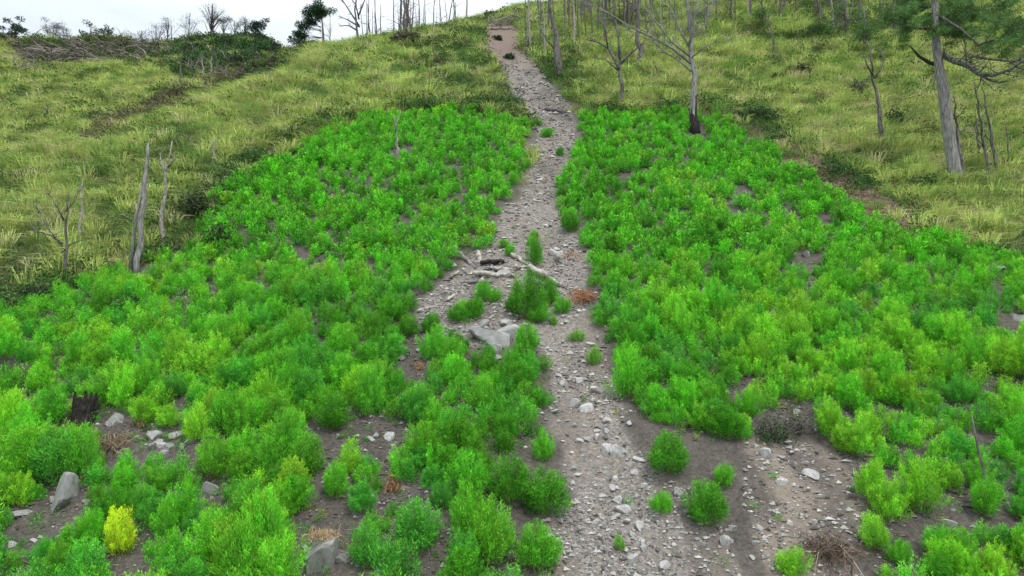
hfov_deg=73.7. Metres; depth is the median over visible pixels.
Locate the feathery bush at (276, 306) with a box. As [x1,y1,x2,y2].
[261,295,287,321]
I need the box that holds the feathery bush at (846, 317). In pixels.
[830,308,856,331]
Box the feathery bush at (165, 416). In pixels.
[152,401,182,428]
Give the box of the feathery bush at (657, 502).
[647,488,674,513]
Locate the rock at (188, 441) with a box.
[184,439,194,444]
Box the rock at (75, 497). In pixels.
[70,494,78,502]
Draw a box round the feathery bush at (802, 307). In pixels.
[782,287,818,322]
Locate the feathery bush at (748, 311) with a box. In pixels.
[731,301,760,325]
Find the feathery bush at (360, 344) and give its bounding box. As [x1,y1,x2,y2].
[353,339,381,362]
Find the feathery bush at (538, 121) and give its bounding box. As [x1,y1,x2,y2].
[533,118,543,125]
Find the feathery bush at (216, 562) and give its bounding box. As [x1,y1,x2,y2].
[209,554,234,575]
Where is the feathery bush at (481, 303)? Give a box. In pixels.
[469,295,486,311]
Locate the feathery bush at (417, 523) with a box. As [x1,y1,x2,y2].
[389,494,446,554]
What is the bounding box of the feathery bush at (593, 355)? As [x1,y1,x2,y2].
[586,343,602,365]
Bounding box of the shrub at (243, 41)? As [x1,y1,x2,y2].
[233,36,252,47]
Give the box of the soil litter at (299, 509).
[2,330,553,575]
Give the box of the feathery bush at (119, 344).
[104,325,135,364]
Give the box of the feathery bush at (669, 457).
[644,427,690,476]
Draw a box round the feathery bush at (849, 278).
[830,262,862,296]
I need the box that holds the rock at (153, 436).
[146,430,162,441]
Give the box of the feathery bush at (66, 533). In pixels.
[59,507,101,553]
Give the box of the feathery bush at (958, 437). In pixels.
[937,427,971,455]
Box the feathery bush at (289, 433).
[264,405,310,458]
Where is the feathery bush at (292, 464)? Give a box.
[275,455,313,498]
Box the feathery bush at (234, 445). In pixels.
[222,422,264,463]
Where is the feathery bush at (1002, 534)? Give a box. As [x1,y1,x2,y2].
[986,522,1015,551]
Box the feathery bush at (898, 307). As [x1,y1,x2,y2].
[882,301,913,326]
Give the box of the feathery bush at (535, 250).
[525,235,544,265]
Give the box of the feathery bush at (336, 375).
[328,346,358,389]
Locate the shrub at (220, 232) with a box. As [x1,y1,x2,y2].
[202,222,233,244]
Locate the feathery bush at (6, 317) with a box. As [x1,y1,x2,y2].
[0,310,15,329]
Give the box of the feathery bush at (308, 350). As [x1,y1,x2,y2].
[292,343,316,370]
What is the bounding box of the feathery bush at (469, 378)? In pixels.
[460,372,486,392]
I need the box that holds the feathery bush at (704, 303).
[683,285,709,313]
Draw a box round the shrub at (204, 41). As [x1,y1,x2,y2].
[195,36,217,46]
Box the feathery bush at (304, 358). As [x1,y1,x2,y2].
[282,339,326,379]
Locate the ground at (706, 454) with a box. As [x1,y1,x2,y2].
[0,0,1023,575]
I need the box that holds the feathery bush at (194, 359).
[178,334,217,377]
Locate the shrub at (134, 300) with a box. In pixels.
[107,295,139,311]
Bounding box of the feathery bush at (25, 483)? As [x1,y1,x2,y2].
[4,470,34,506]
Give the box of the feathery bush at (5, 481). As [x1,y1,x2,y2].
[0,470,20,505]
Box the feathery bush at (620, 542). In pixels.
[613,533,625,550]
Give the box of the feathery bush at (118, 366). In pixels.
[99,352,143,394]
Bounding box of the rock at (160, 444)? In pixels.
[156,442,165,447]
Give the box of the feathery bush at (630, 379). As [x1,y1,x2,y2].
[603,344,654,399]
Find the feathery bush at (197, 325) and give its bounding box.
[185,314,211,343]
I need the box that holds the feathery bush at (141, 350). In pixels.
[132,340,157,365]
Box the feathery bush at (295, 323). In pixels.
[283,307,313,348]
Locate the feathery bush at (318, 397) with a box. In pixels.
[305,383,329,413]
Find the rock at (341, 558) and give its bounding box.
[335,552,348,563]
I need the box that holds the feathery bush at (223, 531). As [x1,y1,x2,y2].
[206,511,245,575]
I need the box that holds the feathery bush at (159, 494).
[139,488,167,505]
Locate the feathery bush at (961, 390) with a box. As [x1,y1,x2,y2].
[938,372,978,403]
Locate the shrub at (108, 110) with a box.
[86,107,115,119]
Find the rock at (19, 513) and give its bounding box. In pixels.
[10,509,32,517]
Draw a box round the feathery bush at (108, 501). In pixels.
[94,482,133,520]
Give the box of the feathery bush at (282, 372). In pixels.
[270,358,306,397]
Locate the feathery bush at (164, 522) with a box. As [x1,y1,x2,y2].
[148,496,181,536]
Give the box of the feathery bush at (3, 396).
[0,388,26,419]
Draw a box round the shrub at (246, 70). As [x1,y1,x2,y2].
[237,67,253,78]
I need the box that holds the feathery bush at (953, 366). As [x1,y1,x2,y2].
[935,347,969,382]
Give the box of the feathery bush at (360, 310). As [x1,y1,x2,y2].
[346,305,372,326]
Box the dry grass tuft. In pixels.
[293,523,344,544]
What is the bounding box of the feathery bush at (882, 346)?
[867,340,899,364]
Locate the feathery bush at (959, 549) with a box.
[947,539,980,575]
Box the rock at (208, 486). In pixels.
[201,482,217,493]
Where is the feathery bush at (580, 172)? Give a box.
[572,168,586,179]
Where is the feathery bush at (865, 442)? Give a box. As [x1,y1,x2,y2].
[831,415,877,455]
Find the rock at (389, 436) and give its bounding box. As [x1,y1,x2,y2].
[384,432,394,440]
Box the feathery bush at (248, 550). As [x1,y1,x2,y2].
[203,508,271,575]
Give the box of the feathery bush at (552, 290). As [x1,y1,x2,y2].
[538,277,562,304]
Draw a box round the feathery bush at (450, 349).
[433,335,465,370]
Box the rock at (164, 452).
[160,450,168,454]
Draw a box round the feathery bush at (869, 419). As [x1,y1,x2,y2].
[853,408,881,444]
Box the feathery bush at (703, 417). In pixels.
[684,396,719,432]
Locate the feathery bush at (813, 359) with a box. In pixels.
[795,344,824,372]
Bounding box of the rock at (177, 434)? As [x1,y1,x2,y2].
[167,430,182,437]
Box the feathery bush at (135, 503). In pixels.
[123,483,155,519]
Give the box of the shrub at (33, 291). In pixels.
[16,276,53,298]
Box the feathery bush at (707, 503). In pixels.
[680,474,731,528]
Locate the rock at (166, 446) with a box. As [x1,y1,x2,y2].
[163,443,174,450]
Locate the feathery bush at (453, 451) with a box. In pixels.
[433,442,470,473]
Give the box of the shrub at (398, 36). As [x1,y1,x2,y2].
[389,27,421,43]
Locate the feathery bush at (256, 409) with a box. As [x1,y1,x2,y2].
[240,392,270,431]
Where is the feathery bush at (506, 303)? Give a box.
[504,294,518,311]
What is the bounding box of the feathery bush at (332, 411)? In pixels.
[310,390,355,431]
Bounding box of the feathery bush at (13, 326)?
[0,314,26,355]
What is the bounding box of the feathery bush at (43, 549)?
[21,535,63,561]
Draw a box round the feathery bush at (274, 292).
[262,285,287,303]
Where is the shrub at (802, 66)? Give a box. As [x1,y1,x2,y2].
[789,61,812,76]
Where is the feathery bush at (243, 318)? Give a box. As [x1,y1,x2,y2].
[224,301,254,337]
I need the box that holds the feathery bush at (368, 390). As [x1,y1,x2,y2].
[350,361,391,417]
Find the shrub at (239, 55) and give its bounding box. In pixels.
[221,44,249,62]
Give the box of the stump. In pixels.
[69,390,98,428]
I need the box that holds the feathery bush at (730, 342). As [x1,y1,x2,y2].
[716,329,746,358]
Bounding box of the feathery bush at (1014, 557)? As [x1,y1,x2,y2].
[1005,527,1023,565]
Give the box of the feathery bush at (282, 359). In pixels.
[263,346,300,381]
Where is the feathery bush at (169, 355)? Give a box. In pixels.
[160,327,190,375]
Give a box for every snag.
[25,183,94,280]
[39,102,51,116]
[78,176,83,238]
[106,139,149,274]
[156,141,176,248]
[175,55,184,83]
[212,136,215,163]
[362,0,377,31]
[367,4,370,34]
[374,0,381,36]
[385,0,409,30]
[386,0,399,30]
[390,0,422,31]
[393,111,400,153]
[396,0,409,31]
[407,0,415,25]
[408,4,415,31]
[513,0,531,53]
[528,0,536,51]
[536,1,558,53]
[539,0,551,45]
[561,0,565,36]
[561,0,574,43]
[561,0,578,42]
[565,4,572,28]
[568,0,570,28]
[584,0,585,31]
[590,0,594,35]
[597,0,601,29]
[599,0,606,43]
[608,0,617,29]
[609,0,615,30]
[617,0,625,26]
[619,4,627,23]
[625,0,634,25]
[627,0,635,22]
[628,0,631,28]
[642,0,646,32]
[657,0,662,38]
[674,0,681,34]
[696,0,713,31]
[722,0,732,19]
[727,0,735,24]
[749,0,755,15]
[765,13,775,56]
[767,0,781,17]
[816,0,821,17]
[830,0,839,28]
[836,1,851,33]
[858,0,861,18]
[943,96,967,176]
[966,82,992,171]
[972,86,998,170]
[975,109,980,150]
[1006,128,1008,155]
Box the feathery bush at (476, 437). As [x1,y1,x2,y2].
[457,418,483,452]
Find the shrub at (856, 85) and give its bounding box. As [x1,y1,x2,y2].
[840,78,870,93]
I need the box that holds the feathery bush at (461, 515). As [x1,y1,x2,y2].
[446,478,495,539]
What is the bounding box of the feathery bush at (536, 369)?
[518,347,541,377]
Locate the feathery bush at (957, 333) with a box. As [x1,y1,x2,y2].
[939,309,982,349]
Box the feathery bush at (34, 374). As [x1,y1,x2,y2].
[24,360,55,390]
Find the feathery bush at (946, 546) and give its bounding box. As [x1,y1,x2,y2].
[923,532,964,573]
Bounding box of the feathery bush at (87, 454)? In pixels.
[53,420,106,485]
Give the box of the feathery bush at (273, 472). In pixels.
[265,459,290,483]
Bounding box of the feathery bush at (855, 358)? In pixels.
[831,331,865,372]
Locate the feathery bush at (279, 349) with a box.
[263,342,292,367]
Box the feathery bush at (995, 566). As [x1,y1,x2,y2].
[982,551,1018,575]
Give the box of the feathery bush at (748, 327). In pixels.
[728,311,754,347]
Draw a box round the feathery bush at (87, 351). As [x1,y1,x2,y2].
[76,338,110,369]
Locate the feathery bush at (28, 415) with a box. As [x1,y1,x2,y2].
[4,400,54,445]
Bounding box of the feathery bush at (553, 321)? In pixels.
[550,313,557,325]
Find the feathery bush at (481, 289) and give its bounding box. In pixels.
[473,278,492,299]
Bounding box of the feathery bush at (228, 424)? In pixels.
[222,391,252,437]
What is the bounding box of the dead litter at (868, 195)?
[744,125,923,232]
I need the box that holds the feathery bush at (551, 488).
[521,460,574,517]
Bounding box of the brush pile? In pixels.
[0,26,188,69]
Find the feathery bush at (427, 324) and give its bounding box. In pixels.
[421,311,441,332]
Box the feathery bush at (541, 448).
[529,425,555,461]
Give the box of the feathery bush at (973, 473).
[961,452,998,489]
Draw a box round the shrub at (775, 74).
[769,72,783,77]
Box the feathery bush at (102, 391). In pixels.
[84,369,116,407]
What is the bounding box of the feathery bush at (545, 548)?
[512,517,564,573]
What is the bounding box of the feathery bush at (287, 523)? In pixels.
[275,506,298,532]
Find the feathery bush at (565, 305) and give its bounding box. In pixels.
[553,293,572,313]
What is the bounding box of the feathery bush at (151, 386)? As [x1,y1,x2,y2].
[142,379,169,407]
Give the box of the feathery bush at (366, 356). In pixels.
[353,342,389,368]
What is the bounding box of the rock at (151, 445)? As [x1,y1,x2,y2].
[148,443,156,449]
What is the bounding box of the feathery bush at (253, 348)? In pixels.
[235,331,262,361]
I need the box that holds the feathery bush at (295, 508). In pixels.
[263,477,302,520]
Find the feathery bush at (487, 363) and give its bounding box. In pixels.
[475,351,503,376]
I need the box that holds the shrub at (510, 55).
[502,51,514,58]
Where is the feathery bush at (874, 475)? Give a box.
[852,455,889,500]
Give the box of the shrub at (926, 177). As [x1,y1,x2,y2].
[905,170,936,188]
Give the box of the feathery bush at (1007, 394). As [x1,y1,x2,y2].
[991,380,1023,414]
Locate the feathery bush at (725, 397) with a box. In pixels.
[715,391,740,416]
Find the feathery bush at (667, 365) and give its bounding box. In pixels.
[647,350,684,381]
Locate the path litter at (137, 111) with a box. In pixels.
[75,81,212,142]
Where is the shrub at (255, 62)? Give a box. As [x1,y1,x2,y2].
[243,52,267,69]
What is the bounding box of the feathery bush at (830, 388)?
[810,368,842,397]
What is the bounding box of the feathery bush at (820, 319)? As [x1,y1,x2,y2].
[808,292,836,333]
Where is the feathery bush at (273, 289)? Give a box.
[257,286,283,307]
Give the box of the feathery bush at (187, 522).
[179,507,207,535]
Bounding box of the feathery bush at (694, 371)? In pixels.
[682,365,712,385]
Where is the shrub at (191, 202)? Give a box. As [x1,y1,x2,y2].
[177,189,224,216]
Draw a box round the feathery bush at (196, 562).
[181,553,205,574]
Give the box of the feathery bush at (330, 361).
[321,346,347,381]
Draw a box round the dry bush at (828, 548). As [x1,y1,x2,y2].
[788,524,885,575]
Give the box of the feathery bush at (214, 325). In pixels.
[201,310,235,348]
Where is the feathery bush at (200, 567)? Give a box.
[178,555,210,575]
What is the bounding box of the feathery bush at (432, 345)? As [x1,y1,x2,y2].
[415,322,446,361]
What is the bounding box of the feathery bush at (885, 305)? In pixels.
[872,296,900,322]
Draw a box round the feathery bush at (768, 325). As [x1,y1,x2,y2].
[752,311,787,342]
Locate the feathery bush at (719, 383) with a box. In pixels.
[704,372,726,399]
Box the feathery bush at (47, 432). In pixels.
[22,423,59,453]
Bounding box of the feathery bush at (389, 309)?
[376,295,407,321]
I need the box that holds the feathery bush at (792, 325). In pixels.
[778,308,813,341]
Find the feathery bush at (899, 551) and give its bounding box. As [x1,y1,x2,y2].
[885,537,915,563]
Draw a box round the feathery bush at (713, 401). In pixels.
[696,396,735,428]
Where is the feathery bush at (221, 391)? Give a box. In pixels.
[209,386,233,428]
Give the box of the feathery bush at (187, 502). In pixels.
[160,477,206,528]
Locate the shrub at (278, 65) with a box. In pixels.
[271,62,285,69]
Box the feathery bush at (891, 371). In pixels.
[876,356,907,388]
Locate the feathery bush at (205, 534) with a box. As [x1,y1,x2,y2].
[182,506,227,566]
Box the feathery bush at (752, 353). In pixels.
[738,332,776,369]
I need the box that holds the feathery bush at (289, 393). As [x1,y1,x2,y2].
[270,376,299,406]
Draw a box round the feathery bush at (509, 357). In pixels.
[498,349,524,372]
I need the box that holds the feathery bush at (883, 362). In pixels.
[869,346,905,380]
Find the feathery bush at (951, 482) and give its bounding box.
[939,457,965,489]
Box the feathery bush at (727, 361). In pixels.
[712,353,749,376]
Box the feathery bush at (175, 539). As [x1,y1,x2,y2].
[144,524,191,572]
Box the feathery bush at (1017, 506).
[1003,492,1023,519]
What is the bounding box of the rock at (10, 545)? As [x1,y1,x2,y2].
[8,540,16,547]
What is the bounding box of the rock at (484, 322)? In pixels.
[480,319,488,325]
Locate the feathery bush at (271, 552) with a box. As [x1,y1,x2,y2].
[261,538,288,572]
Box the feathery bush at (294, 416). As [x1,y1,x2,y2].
[282,406,307,437]
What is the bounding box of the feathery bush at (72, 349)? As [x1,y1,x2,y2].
[63,325,96,367]
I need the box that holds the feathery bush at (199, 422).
[180,401,210,443]
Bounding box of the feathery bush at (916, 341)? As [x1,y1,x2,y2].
[902,328,938,362]
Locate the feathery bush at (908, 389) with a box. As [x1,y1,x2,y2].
[886,369,920,405]
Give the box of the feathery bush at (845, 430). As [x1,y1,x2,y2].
[827,420,861,453]
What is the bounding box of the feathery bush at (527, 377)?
[509,358,537,389]
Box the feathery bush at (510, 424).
[492,410,522,437]
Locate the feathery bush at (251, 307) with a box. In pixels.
[233,293,262,316]
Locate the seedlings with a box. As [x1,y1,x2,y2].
[0,172,1023,575]
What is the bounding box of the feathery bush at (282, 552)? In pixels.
[251,521,310,575]
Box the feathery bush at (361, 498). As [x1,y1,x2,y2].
[346,476,379,516]
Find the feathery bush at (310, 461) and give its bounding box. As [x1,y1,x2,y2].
[285,427,327,478]
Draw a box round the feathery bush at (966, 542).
[949,524,977,555]
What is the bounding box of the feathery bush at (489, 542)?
[464,492,518,566]
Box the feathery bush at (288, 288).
[275,275,299,304]
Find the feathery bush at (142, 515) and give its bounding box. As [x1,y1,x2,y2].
[134,495,165,523]
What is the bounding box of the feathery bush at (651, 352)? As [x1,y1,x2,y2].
[638,341,667,367]
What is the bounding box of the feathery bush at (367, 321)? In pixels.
[357,310,384,336]
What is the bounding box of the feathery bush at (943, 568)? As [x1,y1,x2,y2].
[921,547,955,575]
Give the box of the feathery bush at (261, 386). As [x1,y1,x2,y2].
[243,367,286,406]
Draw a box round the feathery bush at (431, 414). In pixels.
[419,398,447,430]
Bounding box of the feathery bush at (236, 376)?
[214,348,257,389]
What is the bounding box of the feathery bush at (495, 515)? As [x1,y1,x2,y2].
[481,506,505,534]
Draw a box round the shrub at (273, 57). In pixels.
[259,49,280,61]
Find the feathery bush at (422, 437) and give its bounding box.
[395,420,440,461]
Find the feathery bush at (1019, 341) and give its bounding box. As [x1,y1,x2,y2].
[1002,329,1023,379]
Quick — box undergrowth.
[0,0,1023,311]
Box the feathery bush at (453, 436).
[429,409,477,449]
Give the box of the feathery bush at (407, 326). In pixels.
[396,313,421,335]
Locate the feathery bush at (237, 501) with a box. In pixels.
[220,471,267,528]
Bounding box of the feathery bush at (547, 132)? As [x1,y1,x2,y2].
[540,126,554,137]
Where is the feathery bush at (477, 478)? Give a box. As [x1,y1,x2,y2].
[444,447,489,500]
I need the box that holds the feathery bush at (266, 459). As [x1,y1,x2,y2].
[245,432,287,477]
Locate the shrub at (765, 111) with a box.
[739,103,780,120]
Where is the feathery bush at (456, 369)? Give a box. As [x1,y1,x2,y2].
[438,352,472,386]
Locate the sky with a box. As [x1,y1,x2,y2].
[0,0,547,46]
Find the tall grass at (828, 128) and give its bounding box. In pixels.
[0,0,1023,309]
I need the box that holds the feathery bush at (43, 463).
[26,418,84,485]
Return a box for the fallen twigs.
[742,414,1023,571]
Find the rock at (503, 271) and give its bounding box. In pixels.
[497,269,510,272]
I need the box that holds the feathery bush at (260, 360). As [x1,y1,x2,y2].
[243,352,277,383]
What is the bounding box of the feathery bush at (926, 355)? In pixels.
[906,343,940,374]
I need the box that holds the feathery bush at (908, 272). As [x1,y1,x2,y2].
[889,265,923,291]
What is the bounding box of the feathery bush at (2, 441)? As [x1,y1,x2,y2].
[0,424,23,470]
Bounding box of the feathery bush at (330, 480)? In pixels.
[321,456,349,499]
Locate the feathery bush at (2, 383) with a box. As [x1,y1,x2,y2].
[0,374,8,396]
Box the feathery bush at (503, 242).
[496,238,509,247]
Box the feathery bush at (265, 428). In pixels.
[256,420,279,448]
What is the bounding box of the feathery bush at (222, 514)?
[219,506,240,526]
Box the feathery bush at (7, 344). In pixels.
[0,322,20,359]
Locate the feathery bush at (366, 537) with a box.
[346,519,385,569]
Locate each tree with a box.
[0,16,28,38]
[0,25,41,40]
[35,17,67,37]
[59,22,73,37]
[79,19,104,36]
[99,23,117,36]
[127,30,152,41]
[141,20,169,41]
[157,17,183,39]
[180,13,199,34]
[200,0,226,33]
[212,15,232,32]
[224,17,246,34]
[233,16,251,31]
[243,17,269,33]
[252,32,270,41]
[270,40,284,49]
[287,0,337,46]
[309,15,332,41]
[336,0,364,36]
[536,0,561,77]
[573,0,727,133]
[585,0,651,103]
[625,0,652,67]
[750,0,771,27]
[803,13,831,36]
[809,0,881,35]
[842,7,888,48]
[860,41,884,142]
[871,0,919,36]
[877,0,1023,179]
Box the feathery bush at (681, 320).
[670,302,698,336]
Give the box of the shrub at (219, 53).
[201,51,228,60]
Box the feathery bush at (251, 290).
[234,280,264,303]
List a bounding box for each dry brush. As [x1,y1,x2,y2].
[91,422,143,461]
[131,412,149,427]
[380,473,404,492]
[414,360,425,369]
[486,3,520,25]
[554,250,580,263]
[565,281,600,306]
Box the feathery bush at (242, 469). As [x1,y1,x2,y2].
[224,447,265,485]
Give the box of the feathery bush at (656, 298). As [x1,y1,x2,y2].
[639,286,665,311]
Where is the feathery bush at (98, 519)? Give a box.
[72,507,107,549]
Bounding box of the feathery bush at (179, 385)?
[160,370,188,398]
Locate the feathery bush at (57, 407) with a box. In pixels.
[25,382,71,426]
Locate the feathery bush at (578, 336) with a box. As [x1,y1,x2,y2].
[566,329,585,340]
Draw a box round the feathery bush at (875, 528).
[856,509,892,551]
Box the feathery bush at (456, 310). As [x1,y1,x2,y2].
[445,303,471,323]
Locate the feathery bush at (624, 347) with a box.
[610,338,642,366]
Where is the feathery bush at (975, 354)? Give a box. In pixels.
[958,332,988,369]
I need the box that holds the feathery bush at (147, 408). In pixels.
[127,394,160,423]
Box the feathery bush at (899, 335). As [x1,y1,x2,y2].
[874,310,916,350]
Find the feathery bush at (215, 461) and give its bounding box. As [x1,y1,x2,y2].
[192,428,237,479]
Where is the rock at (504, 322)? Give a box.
[500,319,511,325]
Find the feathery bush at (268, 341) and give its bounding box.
[260,321,293,352]
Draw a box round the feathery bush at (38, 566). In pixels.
[27,555,62,575]
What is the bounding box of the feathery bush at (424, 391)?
[402,379,435,416]
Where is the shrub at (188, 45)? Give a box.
[180,40,203,50]
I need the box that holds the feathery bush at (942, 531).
[918,521,961,553]
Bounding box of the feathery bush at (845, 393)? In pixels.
[832,368,868,410]
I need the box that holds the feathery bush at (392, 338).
[379,330,411,360]
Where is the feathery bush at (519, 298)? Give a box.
[505,263,551,319]
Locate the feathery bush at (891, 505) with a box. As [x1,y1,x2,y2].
[864,471,913,522]
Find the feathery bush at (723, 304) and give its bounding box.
[703,278,732,318]
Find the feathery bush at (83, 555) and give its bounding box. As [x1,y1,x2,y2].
[51,534,110,575]
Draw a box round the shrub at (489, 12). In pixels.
[482,10,494,16]
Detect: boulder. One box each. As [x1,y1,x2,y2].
[51,472,79,511]
[105,412,123,426]
[304,537,339,573]
[468,326,510,346]
[485,343,502,351]
[497,324,519,339]
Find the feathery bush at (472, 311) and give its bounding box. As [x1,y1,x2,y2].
[462,298,485,319]
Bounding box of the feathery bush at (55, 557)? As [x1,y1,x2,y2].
[42,536,73,575]
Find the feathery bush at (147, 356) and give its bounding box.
[134,348,160,381]
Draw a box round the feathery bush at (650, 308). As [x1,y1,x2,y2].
[635,297,664,329]
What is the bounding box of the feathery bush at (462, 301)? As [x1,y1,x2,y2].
[453,298,467,308]
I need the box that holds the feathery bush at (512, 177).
[505,171,518,184]
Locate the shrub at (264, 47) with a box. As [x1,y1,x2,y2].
[244,40,272,51]
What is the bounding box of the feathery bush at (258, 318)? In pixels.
[248,302,276,334]
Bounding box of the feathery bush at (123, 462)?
[109,448,144,485]
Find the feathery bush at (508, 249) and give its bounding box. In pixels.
[504,243,515,255]
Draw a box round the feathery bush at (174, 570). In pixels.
[153,544,194,575]
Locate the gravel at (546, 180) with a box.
[508,67,579,204]
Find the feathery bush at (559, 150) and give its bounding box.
[555,146,563,154]
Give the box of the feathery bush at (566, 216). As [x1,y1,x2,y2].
[560,209,582,231]
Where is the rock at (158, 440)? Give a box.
[149,438,162,443]
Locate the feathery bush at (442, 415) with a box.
[433,408,463,432]
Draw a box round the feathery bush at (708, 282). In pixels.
[702,271,726,303]
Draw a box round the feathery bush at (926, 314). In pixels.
[909,310,933,329]
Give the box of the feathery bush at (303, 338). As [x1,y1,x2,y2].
[288,331,320,355]
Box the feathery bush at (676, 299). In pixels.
[662,293,687,319]
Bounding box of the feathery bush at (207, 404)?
[195,386,218,421]
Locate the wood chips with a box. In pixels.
[412,268,517,325]
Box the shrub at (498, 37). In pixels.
[490,34,501,40]
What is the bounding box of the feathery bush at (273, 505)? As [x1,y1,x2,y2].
[237,483,294,558]
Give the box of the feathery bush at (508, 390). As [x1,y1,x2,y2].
[494,368,516,397]
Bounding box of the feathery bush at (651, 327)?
[640,310,663,341]
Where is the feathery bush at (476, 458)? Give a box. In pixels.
[455,446,490,475]
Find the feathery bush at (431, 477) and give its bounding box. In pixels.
[418,464,449,489]
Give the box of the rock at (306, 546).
[301,544,309,556]
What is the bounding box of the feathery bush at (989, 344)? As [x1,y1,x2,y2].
[983,330,1007,372]
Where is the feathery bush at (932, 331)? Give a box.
[918,311,949,344]
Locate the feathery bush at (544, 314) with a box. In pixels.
[526,298,555,323]
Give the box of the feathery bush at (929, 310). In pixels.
[917,301,947,319]
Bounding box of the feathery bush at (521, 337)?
[514,319,541,353]
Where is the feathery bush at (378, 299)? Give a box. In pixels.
[368,290,394,312]
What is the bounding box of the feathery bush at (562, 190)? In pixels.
[555,185,567,195]
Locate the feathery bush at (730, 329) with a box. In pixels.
[720,312,743,345]
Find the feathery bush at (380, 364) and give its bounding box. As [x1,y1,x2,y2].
[357,354,394,400]
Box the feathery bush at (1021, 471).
[1011,465,1023,492]
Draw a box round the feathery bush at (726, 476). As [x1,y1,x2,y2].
[713,461,734,487]
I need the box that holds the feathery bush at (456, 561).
[441,541,486,575]
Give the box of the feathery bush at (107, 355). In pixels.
[90,344,121,371]
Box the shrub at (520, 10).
[510,6,531,14]
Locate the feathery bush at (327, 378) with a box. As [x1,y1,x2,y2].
[314,365,340,389]
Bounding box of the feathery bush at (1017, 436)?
[994,413,1023,459]
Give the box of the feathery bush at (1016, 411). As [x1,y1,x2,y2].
[1000,397,1023,437]
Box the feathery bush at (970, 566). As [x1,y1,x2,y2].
[950,550,985,575]
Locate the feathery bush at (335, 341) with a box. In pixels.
[326,322,351,352]
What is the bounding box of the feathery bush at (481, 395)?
[464,373,496,409]
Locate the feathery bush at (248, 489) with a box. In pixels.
[235,478,263,504]
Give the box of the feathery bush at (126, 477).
[109,464,139,495]
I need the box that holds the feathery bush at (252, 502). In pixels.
[239,490,287,551]
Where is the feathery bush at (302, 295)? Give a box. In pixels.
[292,279,313,306]
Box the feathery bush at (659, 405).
[639,382,671,417]
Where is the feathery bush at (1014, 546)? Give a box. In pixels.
[1007,522,1023,561]
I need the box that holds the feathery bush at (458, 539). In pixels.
[445,526,485,575]
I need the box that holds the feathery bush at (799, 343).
[784,329,813,362]
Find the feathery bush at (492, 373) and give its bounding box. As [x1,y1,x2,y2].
[479,366,505,393]
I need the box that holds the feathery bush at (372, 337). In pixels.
[367,330,390,352]
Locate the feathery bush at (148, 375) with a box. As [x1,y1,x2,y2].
[120,357,165,397]
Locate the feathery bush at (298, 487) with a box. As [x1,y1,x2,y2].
[275,471,319,513]
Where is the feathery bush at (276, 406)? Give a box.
[260,388,297,428]
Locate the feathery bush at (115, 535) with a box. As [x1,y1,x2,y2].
[102,503,137,556]
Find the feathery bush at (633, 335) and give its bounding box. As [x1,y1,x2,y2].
[615,321,648,351]
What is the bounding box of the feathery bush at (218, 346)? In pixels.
[202,328,235,364]
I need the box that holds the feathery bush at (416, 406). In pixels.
[396,380,433,425]
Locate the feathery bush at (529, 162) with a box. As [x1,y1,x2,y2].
[521,157,531,167]
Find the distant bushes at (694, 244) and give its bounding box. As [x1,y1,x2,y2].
[0,100,1023,575]
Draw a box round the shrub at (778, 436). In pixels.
[747,403,819,443]
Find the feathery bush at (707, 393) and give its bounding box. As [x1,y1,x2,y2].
[697,372,720,405]
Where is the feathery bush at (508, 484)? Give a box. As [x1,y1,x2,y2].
[482,449,530,505]
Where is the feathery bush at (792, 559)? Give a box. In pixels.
[772,542,815,575]
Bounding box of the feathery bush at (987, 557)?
[974,535,1013,573]
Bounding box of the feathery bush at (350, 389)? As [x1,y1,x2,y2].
[337,363,374,401]
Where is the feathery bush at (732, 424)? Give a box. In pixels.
[702,401,749,438]
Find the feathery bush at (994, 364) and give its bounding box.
[983,334,1020,377]
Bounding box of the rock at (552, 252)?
[549,249,556,255]
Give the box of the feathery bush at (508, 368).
[492,358,523,391]
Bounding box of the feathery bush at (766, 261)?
[747,246,780,283]
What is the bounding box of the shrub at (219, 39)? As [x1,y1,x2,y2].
[214,33,234,46]
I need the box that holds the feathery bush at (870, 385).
[851,364,879,397]
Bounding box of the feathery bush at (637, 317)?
[615,307,645,329]
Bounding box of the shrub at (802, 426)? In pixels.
[784,403,825,436]
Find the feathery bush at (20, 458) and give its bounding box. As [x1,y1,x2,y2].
[0,416,59,484]
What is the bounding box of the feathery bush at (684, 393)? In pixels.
[660,370,703,417]
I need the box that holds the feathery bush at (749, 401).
[734,388,767,419]
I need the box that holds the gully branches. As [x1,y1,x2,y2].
[148,27,272,89]
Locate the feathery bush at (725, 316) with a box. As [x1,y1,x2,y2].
[721,305,744,329]
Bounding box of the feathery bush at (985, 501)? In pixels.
[968,473,1005,520]
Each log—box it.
[417,301,441,311]
[446,292,457,300]
[450,270,459,277]
[457,250,476,268]
[467,275,492,282]
[472,270,515,277]
[476,250,482,260]
[480,259,504,264]
[490,23,511,29]
[493,266,510,270]
[498,80,528,103]
[510,252,527,265]
[512,263,526,268]
[527,263,561,286]
[544,107,566,112]
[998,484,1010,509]
[999,158,1023,166]
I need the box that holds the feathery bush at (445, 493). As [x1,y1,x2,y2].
[428,478,455,509]
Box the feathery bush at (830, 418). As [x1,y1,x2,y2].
[813,392,843,442]
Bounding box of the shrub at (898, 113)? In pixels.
[875,99,914,126]
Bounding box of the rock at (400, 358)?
[398,355,405,360]
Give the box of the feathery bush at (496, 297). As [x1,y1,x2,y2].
[486,285,503,302]
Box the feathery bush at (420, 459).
[409,439,437,469]
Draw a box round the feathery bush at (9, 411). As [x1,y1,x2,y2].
[0,386,36,432]
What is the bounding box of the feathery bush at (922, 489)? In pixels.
[895,455,953,513]
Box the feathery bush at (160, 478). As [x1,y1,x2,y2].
[133,463,178,494]
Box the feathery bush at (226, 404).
[206,390,247,435]
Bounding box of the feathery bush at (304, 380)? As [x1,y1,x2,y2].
[279,364,327,404]

